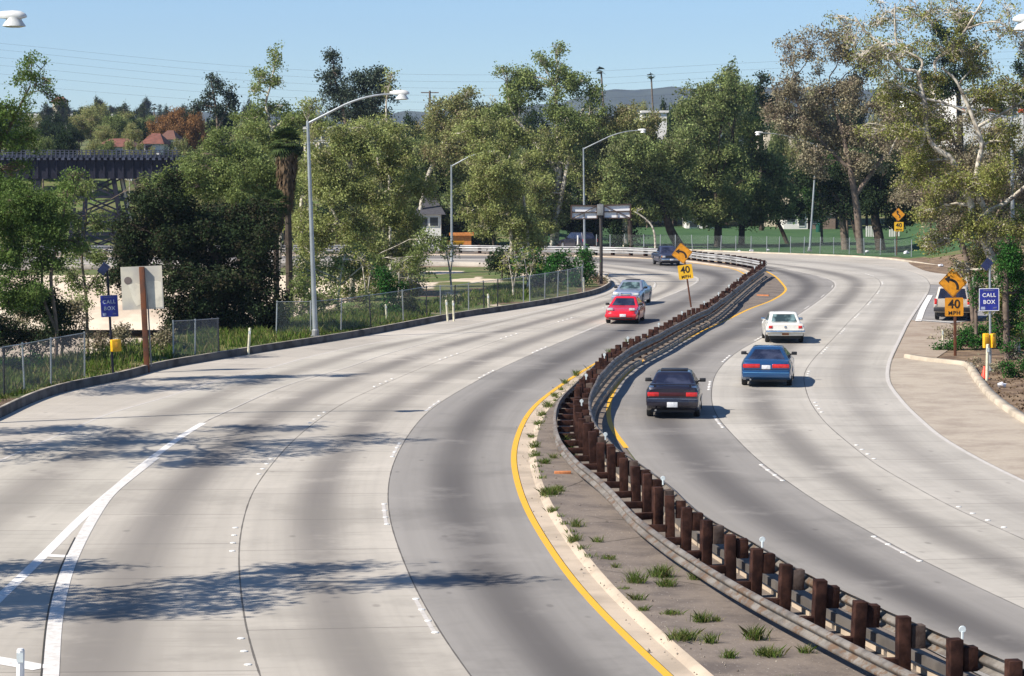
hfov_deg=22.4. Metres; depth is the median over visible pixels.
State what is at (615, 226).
dark evergreen
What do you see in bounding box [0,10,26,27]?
street lamp
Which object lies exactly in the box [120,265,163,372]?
blank sign board
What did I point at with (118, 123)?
background tree
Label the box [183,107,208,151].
background tree
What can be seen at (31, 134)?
background tree
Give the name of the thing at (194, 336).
chain link fence
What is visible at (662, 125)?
house
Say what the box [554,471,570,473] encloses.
broken brick
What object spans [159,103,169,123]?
background tree
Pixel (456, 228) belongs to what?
dark evergreen
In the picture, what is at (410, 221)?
sycamore
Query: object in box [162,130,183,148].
house
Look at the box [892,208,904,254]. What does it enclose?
curve warning sign
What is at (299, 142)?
background tree
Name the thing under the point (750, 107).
background tree
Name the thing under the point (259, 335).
verge grass
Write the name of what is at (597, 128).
background tree
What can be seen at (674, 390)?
dark saloon car
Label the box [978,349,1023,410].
leaf litter
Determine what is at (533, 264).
sapling
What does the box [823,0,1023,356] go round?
sycamore
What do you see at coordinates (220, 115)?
pine tree
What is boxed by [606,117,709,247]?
park tree
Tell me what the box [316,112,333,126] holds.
background tree
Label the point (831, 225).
park building
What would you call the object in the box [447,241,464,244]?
skip container
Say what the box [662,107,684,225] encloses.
background tree
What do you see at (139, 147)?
background tree
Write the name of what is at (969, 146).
background tree
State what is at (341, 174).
background tree
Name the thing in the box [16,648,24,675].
marker post
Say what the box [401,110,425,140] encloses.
background tree
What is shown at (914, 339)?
dusty apron
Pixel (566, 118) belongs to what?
background tree
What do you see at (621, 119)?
sycamore
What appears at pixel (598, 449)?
median guardrail
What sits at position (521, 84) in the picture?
sycamore
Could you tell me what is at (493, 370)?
lane markers
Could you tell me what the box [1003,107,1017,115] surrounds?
window frame
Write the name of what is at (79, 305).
bare shrub
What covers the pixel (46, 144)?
background tree
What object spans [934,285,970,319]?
tan suv
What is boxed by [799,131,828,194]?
background tree
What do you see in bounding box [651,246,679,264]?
blue pickup truck
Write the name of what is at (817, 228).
litter bin
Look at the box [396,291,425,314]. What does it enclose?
dark bush
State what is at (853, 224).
park tree
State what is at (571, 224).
background tree
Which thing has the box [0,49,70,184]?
leafy tree
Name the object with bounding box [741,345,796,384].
blue coupe car
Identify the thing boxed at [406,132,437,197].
background tree
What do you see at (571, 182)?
background tree
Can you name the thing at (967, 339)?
ivy clump
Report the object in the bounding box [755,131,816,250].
street lamp
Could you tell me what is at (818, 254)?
kerb
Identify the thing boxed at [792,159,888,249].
park tree
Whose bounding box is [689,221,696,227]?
window frame
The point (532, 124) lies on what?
background tree
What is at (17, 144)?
background tree
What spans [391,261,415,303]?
sapling
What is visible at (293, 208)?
background tree
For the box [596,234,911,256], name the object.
chain link fence
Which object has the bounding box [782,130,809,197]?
background tree
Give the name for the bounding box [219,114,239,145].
background tree
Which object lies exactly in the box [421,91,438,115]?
utility pole
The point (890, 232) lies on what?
picket fence
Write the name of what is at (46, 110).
background tree
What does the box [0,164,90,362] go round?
leafy tree
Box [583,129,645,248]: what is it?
street lamp
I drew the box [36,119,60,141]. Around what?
background tree
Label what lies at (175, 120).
background tree
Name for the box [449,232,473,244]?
site hut
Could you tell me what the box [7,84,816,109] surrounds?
power line
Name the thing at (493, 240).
background tree
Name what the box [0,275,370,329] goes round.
creek bank
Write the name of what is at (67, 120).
background tree
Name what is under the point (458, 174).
sycamore
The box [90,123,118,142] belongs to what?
background tree
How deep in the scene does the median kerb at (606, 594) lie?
50.21 m
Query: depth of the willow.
273.46 m
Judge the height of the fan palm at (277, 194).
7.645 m
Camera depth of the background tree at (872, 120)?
398.28 m
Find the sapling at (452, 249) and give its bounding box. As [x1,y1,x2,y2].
[440,233,460,291]
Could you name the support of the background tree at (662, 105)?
on the ground at (466, 275)
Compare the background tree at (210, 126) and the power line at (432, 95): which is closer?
the background tree at (210, 126)
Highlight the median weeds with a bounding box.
[527,337,817,674]
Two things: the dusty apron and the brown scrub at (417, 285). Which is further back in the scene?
the brown scrub at (417, 285)
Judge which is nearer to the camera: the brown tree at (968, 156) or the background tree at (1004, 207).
the brown tree at (968, 156)
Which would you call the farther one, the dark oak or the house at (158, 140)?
the house at (158, 140)
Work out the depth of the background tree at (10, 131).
377.83 m
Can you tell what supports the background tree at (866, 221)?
on the ground at (466, 275)
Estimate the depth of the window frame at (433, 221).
261.67 m
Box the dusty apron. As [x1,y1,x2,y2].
[893,320,958,358]
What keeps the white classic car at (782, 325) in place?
on the road at (833, 502)
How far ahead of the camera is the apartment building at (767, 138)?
349.03 m
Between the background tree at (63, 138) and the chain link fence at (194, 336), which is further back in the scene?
the background tree at (63, 138)
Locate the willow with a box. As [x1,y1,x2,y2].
[793,187,832,242]
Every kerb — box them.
[0,262,611,417]
[56,254,749,675]
[689,249,992,281]
[904,354,1023,422]
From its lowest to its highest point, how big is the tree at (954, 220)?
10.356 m
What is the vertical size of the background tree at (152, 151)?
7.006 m
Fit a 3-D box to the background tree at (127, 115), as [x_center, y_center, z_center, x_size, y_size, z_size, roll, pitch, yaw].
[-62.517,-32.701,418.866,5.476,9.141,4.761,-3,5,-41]
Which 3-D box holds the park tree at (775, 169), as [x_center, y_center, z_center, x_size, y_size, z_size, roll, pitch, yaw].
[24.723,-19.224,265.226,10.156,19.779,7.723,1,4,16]
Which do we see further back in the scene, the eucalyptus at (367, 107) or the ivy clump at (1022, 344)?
the eucalyptus at (367, 107)
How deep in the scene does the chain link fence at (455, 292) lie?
132.06 m
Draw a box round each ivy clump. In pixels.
[929,326,982,350]
[960,321,1003,348]
[996,357,1023,377]
[997,331,1023,349]
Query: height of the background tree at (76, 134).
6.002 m
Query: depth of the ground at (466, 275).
240.29 m
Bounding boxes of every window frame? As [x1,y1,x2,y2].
[145,144,152,153]
[429,217,438,225]
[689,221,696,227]
[798,214,804,226]
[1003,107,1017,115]
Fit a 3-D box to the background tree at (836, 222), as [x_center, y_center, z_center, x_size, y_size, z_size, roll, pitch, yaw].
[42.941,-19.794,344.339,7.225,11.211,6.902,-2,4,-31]
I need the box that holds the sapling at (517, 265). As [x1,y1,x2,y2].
[492,250,522,293]
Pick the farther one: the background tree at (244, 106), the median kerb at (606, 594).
the background tree at (244, 106)
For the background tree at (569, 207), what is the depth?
262.40 m
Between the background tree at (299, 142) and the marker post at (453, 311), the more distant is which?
the background tree at (299, 142)
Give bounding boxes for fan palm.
[259,188,291,300]
[267,126,303,316]
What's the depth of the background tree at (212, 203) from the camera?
265.12 m
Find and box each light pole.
[596,66,605,106]
[647,72,654,109]
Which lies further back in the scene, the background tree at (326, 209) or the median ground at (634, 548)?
the background tree at (326, 209)
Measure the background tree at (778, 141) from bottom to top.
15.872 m
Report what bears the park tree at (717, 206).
on the ground at (466, 275)
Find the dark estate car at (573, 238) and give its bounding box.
[558,232,597,245]
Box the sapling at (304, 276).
[289,267,319,311]
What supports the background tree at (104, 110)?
on the ground at (466, 275)
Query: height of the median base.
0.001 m
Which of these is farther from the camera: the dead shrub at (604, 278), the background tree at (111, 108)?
the background tree at (111, 108)
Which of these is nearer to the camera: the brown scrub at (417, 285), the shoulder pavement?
the shoulder pavement
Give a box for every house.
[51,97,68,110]
[102,138,142,180]
[139,133,170,154]
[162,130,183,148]
[416,198,445,244]
[639,110,668,222]
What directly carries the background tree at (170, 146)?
on the ground at (466, 275)
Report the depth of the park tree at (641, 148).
252.80 m
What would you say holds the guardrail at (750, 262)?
on the ground at (466, 275)
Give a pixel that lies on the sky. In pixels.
(457, 43)
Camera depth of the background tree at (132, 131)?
328.53 m
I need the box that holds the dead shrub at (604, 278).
[588,271,612,282]
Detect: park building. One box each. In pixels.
[682,218,713,227]
[780,214,807,228]
[808,212,836,228]
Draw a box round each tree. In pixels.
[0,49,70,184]
[0,105,12,125]
[0,122,16,151]
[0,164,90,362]
[2,116,29,142]
[6,128,34,154]
[19,125,40,141]
[22,114,41,130]
[26,134,55,194]
[36,98,54,129]
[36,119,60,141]
[39,111,66,128]
[44,171,154,352]
[50,121,85,144]
[51,98,71,123]
[52,127,81,195]
[64,107,87,154]
[68,105,104,143]
[82,137,106,200]
[90,96,103,107]
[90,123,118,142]
[90,205,111,231]
[91,100,112,138]
[93,113,132,137]
[97,137,117,191]
[97,209,123,236]
[108,104,114,115]
[113,99,133,116]
[116,109,140,121]
[119,136,139,197]
[120,117,148,143]
[120,122,142,142]
[131,104,150,119]
[131,179,153,187]
[136,142,145,154]
[137,113,156,149]
[138,94,152,116]
[144,113,173,136]
[145,145,156,179]
[151,123,305,314]
[156,104,162,117]
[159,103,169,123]
[161,141,174,154]
[162,106,193,148]
[170,135,194,159]
[177,103,188,117]
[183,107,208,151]
[189,192,229,217]
[194,143,233,167]
[204,116,224,144]
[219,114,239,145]
[224,121,253,169]
[241,96,251,118]
[257,120,277,161]
[263,201,304,244]
[272,109,289,140]
[290,109,310,158]
[294,156,319,237]
[313,155,357,231]
[313,198,361,244]
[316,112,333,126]
[340,198,369,223]
[342,157,385,186]
[376,214,399,237]
[383,157,421,195]
[393,197,419,241]
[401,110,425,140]
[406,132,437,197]
[432,160,471,197]
[469,196,516,244]
[478,101,501,147]
[493,109,526,149]
[499,145,529,198]
[515,106,551,151]
[526,152,576,231]
[532,205,579,230]
[539,135,566,155]
[546,196,588,231]
[554,102,583,192]
[563,150,600,200]
[571,123,600,202]
[586,112,609,163]
[597,125,668,245]
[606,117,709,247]
[637,99,647,119]
[659,96,674,116]
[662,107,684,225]
[666,67,761,246]
[667,94,699,144]
[681,188,709,204]
[689,76,715,149]
[700,187,712,201]
[708,145,725,184]
[715,66,744,146]
[717,53,804,244]
[725,143,758,225]
[736,81,758,147]
[754,21,906,252]
[761,166,810,243]
[766,122,790,227]
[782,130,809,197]
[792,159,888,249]
[797,82,829,143]
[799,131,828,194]
[817,161,849,227]
[823,96,869,150]
[823,145,865,240]
[837,190,865,239]
[843,147,930,249]
[850,143,884,225]
[864,79,898,158]
[865,82,1023,285]
[879,204,902,217]
[883,152,908,184]
[888,120,1023,327]
[964,139,977,158]
[974,147,1021,168]
[985,198,1019,222]
[1005,144,1023,165]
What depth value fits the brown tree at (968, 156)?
164.19 m
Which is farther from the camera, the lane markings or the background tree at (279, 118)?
the background tree at (279, 118)
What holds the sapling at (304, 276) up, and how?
on the ground at (466, 275)
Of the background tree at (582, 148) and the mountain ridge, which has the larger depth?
the mountain ridge
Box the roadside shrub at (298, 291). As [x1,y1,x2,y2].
[270,271,378,316]
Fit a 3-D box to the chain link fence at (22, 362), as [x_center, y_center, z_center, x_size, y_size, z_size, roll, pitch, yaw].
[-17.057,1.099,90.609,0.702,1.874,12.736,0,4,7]
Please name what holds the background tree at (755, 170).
on the ground at (466, 275)
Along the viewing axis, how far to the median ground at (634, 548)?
47.85 m
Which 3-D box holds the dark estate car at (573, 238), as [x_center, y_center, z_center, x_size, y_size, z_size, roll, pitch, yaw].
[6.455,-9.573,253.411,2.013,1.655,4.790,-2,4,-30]
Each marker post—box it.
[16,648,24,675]
[247,328,250,354]
[445,300,448,320]
[452,301,454,320]
[985,344,988,380]
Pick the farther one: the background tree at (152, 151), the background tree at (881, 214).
the background tree at (881, 214)
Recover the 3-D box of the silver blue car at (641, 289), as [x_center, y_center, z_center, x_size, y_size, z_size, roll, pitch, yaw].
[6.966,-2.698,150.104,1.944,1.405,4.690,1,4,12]
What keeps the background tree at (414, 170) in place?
on the ground at (466, 275)
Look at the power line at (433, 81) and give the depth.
467.81 m
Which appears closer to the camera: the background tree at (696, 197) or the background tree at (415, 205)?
the background tree at (415, 205)
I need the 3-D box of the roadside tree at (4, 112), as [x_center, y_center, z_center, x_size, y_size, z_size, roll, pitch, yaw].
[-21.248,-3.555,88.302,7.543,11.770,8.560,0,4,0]
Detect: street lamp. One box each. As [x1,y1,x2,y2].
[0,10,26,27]
[306,90,408,336]
[450,154,473,261]
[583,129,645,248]
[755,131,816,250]
[900,101,1013,286]
[1012,14,1023,30]
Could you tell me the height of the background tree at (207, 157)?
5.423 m
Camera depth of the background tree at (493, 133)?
387.62 m
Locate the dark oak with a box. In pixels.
[97,165,296,334]
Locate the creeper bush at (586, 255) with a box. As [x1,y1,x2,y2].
[563,244,600,286]
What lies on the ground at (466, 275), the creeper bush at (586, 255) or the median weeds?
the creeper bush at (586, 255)
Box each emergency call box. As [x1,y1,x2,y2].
[97,262,120,372]
[979,258,998,371]
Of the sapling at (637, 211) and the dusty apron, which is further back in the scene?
the sapling at (637, 211)
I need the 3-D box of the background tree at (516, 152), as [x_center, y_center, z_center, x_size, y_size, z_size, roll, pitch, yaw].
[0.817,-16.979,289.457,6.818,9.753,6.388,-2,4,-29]
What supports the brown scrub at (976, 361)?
on the ground at (466, 275)
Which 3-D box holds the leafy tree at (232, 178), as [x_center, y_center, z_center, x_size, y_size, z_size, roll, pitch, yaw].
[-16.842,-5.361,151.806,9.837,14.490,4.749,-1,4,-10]
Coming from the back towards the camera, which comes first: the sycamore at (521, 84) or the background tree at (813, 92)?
the background tree at (813, 92)
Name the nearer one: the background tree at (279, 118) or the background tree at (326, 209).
the background tree at (326, 209)
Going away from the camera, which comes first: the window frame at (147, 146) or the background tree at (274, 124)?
the window frame at (147, 146)
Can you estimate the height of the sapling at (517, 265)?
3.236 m
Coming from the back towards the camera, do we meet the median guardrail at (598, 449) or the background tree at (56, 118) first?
the background tree at (56, 118)
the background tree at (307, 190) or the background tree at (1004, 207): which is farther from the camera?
the background tree at (307, 190)
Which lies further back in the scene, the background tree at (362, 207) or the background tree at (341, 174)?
the background tree at (341, 174)
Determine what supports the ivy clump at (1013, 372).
on the ground at (466, 275)
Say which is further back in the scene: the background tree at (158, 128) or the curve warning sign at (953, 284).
the background tree at (158, 128)
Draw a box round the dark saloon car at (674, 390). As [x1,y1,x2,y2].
[645,368,705,415]
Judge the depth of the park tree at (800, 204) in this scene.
271.25 m
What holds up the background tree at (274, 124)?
on the ground at (466, 275)
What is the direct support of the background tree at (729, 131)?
on the ground at (466, 275)
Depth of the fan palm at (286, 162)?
145.39 m
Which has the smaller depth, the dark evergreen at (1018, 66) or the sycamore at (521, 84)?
the sycamore at (521, 84)
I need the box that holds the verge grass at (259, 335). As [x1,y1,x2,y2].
[0,281,566,401]
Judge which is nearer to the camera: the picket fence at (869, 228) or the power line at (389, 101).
the picket fence at (869, 228)
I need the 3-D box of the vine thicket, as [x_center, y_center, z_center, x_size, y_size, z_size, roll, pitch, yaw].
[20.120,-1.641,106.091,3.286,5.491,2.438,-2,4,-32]
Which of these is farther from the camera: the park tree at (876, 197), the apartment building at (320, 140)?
the apartment building at (320, 140)
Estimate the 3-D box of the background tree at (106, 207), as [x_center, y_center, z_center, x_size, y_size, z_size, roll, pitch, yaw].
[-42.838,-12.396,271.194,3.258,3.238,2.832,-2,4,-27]
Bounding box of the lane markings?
[0,254,1023,675]
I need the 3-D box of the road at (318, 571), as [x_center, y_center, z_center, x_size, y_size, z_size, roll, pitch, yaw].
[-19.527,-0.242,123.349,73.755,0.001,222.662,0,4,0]
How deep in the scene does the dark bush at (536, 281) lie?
163.91 m
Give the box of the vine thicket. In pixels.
[964,232,1023,359]
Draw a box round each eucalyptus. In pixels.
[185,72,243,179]
[312,46,400,205]
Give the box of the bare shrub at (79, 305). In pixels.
[8,289,98,355]
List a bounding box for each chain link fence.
[0,332,84,395]
[172,317,219,357]
[276,276,523,333]
[529,262,583,300]
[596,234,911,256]
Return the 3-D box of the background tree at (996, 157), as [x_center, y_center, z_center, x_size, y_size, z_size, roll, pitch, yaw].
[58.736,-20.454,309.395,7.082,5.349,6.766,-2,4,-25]
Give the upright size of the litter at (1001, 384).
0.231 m
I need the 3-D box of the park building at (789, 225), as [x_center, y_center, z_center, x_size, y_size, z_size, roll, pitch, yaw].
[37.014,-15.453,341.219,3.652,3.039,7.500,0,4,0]
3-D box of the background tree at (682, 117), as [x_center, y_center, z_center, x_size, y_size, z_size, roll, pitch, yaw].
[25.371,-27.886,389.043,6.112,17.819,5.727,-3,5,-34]
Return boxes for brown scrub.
[394,273,427,299]
[927,322,974,339]
[965,353,1023,372]
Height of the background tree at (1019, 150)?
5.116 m
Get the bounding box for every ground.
[0,137,1023,675]
[22,252,975,675]
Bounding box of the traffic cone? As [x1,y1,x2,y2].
[981,366,989,378]
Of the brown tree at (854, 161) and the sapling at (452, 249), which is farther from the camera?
the brown tree at (854, 161)
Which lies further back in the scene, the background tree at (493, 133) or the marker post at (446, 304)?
the background tree at (493, 133)
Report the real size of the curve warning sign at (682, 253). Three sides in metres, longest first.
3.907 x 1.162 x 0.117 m
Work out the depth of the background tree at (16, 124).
418.48 m
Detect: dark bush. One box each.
[0,304,57,361]
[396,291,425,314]
[527,276,545,289]
[619,239,635,251]
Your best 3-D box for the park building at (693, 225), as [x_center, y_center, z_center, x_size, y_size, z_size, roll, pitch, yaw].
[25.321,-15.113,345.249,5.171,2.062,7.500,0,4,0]
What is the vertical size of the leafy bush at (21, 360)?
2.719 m
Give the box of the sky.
[0,0,1023,113]
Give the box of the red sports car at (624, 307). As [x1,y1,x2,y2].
[605,295,645,322]
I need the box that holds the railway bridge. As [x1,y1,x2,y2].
[0,150,186,245]
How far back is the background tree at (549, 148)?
343.01 m
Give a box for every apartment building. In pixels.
[303,127,333,159]
[757,111,805,226]
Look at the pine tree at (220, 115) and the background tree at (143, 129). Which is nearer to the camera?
the pine tree at (220, 115)
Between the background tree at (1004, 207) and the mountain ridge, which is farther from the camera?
the mountain ridge
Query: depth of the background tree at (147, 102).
936.08 m
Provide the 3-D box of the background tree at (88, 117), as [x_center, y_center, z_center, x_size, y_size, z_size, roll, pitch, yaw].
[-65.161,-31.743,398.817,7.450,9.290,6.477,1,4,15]
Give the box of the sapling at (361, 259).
[347,246,376,304]
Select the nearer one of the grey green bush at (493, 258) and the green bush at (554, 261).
the green bush at (554, 261)
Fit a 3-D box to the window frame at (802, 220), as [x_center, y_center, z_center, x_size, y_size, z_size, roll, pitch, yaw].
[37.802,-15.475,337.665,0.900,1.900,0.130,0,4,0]
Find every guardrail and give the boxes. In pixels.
[0,244,766,268]
[553,262,1023,675]
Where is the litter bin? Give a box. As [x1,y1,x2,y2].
[816,223,819,231]
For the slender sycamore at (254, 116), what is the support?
on the ground at (466, 275)
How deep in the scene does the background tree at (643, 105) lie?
427.81 m
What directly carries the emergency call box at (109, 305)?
on the ground at (466, 275)
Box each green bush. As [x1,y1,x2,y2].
[4,283,88,351]
[370,263,424,312]
[479,245,523,280]
[510,246,596,284]
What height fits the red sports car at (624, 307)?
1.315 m
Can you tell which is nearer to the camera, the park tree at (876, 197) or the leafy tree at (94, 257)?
the leafy tree at (94, 257)
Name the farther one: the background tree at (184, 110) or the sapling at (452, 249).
the background tree at (184, 110)
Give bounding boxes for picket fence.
[866,226,873,236]
[889,226,899,236]
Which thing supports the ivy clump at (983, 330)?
on the ground at (466, 275)
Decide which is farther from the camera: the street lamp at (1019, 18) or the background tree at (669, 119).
the background tree at (669, 119)
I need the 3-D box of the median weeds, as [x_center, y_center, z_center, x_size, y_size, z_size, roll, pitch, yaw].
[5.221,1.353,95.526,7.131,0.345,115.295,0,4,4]
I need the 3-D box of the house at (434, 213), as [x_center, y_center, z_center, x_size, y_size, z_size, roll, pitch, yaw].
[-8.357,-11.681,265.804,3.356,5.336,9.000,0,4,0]
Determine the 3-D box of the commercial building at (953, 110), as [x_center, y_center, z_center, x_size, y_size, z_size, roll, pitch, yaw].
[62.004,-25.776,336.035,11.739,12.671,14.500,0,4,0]
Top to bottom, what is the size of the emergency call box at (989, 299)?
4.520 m
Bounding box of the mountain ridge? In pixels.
[18,85,937,143]
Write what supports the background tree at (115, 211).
on the ground at (466, 275)
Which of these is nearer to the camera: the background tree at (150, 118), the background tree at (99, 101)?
the background tree at (150, 118)
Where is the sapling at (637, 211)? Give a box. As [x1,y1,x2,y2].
[631,205,655,247]
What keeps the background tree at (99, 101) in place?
on the ground at (466, 275)
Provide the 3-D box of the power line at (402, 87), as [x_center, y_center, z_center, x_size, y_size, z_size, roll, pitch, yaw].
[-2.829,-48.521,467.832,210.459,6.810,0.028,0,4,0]
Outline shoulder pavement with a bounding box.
[890,357,1023,478]
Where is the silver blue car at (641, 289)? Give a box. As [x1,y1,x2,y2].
[611,279,651,302]
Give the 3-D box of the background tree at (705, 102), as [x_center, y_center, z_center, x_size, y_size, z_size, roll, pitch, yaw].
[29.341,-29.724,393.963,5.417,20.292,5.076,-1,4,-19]
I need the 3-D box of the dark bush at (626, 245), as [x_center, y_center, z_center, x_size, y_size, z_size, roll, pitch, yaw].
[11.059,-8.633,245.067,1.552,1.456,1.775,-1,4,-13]
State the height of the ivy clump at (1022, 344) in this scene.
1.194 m
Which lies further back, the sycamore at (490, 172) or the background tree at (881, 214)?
the background tree at (881, 214)
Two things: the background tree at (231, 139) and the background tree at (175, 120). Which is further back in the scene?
the background tree at (231, 139)
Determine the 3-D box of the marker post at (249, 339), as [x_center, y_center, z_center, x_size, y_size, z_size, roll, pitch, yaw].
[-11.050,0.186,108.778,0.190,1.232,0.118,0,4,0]
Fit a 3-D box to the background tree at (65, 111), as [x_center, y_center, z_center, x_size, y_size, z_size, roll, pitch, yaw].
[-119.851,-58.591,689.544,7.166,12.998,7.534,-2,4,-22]
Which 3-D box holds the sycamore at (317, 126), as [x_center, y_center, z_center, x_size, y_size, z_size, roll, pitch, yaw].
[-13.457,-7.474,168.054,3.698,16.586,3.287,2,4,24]
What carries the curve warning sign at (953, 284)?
on the ground at (466, 275)
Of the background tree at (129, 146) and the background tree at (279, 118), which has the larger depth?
the background tree at (279, 118)
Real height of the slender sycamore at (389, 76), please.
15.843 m
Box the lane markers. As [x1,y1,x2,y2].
[229,274,1006,665]
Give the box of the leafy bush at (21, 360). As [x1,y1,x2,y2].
[0,331,47,372]
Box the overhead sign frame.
[571,203,630,283]
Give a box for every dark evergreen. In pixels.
[410,145,496,244]
[566,173,648,246]
[741,70,777,230]
[899,13,992,153]
[982,40,1023,113]
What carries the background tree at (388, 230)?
on the ground at (466, 275)
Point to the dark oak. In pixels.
(182, 233)
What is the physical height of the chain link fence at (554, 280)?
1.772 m
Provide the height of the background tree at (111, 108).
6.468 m
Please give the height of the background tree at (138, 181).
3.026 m
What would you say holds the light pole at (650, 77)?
on the ground at (466, 275)
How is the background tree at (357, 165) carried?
on the ground at (466, 275)
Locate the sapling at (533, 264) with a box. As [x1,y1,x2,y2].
[514,243,544,285]
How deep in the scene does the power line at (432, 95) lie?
468.05 m
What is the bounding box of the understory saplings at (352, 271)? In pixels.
[280,226,453,309]
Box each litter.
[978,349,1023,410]
[998,382,1006,387]
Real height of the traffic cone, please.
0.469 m
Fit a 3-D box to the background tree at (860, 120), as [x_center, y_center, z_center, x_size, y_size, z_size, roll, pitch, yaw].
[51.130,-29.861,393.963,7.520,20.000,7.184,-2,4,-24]
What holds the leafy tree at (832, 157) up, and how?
on the ground at (466, 275)
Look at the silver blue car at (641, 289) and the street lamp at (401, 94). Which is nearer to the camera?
the street lamp at (401, 94)
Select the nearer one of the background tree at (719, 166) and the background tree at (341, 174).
the background tree at (341, 174)
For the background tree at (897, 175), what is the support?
on the ground at (466, 275)
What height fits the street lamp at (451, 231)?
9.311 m
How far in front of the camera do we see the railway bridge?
251.30 m
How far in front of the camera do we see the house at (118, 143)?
300.94 m
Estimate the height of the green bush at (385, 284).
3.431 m
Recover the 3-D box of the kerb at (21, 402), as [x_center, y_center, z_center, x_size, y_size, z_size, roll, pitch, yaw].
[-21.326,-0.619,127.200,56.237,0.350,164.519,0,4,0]
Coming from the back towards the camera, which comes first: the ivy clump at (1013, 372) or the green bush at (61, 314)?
the green bush at (61, 314)
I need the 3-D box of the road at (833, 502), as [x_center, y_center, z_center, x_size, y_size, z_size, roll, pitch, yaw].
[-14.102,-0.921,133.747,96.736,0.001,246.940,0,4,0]
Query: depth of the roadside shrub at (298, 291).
136.06 m
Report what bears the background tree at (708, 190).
on the ground at (466, 275)
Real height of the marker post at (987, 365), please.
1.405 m
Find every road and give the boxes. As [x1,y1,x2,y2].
[0,255,742,675]
[29,248,1023,675]
[911,284,995,322]
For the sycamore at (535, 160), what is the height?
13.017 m
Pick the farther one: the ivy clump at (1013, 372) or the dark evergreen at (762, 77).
the dark evergreen at (762, 77)
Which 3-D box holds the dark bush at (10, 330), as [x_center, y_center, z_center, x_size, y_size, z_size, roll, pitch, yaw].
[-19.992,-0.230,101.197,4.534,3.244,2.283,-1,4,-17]
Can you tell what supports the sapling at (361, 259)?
on the ground at (466, 275)
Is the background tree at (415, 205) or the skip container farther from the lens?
the background tree at (415, 205)
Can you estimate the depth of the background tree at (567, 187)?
284.03 m
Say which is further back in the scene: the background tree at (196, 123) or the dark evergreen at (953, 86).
the background tree at (196, 123)
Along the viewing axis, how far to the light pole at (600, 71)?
557.50 m
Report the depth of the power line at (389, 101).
468.10 m
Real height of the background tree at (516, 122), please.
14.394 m
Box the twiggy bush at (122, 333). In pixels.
[76,321,184,350]
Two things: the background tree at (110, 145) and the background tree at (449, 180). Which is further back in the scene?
the background tree at (110, 145)
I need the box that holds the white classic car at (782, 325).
[761,311,804,341]
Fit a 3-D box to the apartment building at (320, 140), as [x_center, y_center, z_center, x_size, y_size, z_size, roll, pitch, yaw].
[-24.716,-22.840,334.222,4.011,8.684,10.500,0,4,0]
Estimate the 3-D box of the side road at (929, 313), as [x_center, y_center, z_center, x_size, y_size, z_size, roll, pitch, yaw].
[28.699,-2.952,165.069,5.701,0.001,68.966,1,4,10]
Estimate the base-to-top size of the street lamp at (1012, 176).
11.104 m
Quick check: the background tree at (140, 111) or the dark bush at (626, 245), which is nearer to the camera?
the dark bush at (626, 245)
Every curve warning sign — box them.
[672,243,692,306]
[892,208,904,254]
[939,269,966,355]
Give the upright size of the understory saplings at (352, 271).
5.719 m
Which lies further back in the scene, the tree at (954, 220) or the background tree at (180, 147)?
the background tree at (180, 147)
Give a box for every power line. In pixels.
[0,57,991,87]
[2,65,1000,95]
[6,74,1015,102]
[7,50,1014,81]
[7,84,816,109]
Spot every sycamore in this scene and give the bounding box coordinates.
[228,40,317,273]
[282,96,330,304]
[283,116,405,301]
[347,113,447,293]
[374,66,401,269]
[408,84,503,240]
[430,131,503,244]
[446,114,552,276]
[479,40,612,245]
[509,122,603,245]
[573,99,668,246]
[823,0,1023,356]
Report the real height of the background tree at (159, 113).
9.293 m
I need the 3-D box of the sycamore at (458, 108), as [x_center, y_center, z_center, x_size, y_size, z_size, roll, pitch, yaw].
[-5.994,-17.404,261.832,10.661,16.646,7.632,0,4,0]
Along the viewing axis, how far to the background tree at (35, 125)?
428.42 m
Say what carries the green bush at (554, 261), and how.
on the ground at (466, 275)
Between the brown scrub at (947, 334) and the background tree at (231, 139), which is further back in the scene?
the background tree at (231, 139)
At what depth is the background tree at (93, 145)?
287.03 m
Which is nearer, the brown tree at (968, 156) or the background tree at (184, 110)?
the brown tree at (968, 156)
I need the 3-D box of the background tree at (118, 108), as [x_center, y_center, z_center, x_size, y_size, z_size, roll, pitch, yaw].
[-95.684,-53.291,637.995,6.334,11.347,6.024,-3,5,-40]
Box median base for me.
[571,273,977,675]
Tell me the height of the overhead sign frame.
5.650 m
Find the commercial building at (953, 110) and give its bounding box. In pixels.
[938,89,1023,182]
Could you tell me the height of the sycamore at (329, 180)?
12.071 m
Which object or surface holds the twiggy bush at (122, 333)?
on the ground at (466, 275)
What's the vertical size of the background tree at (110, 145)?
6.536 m

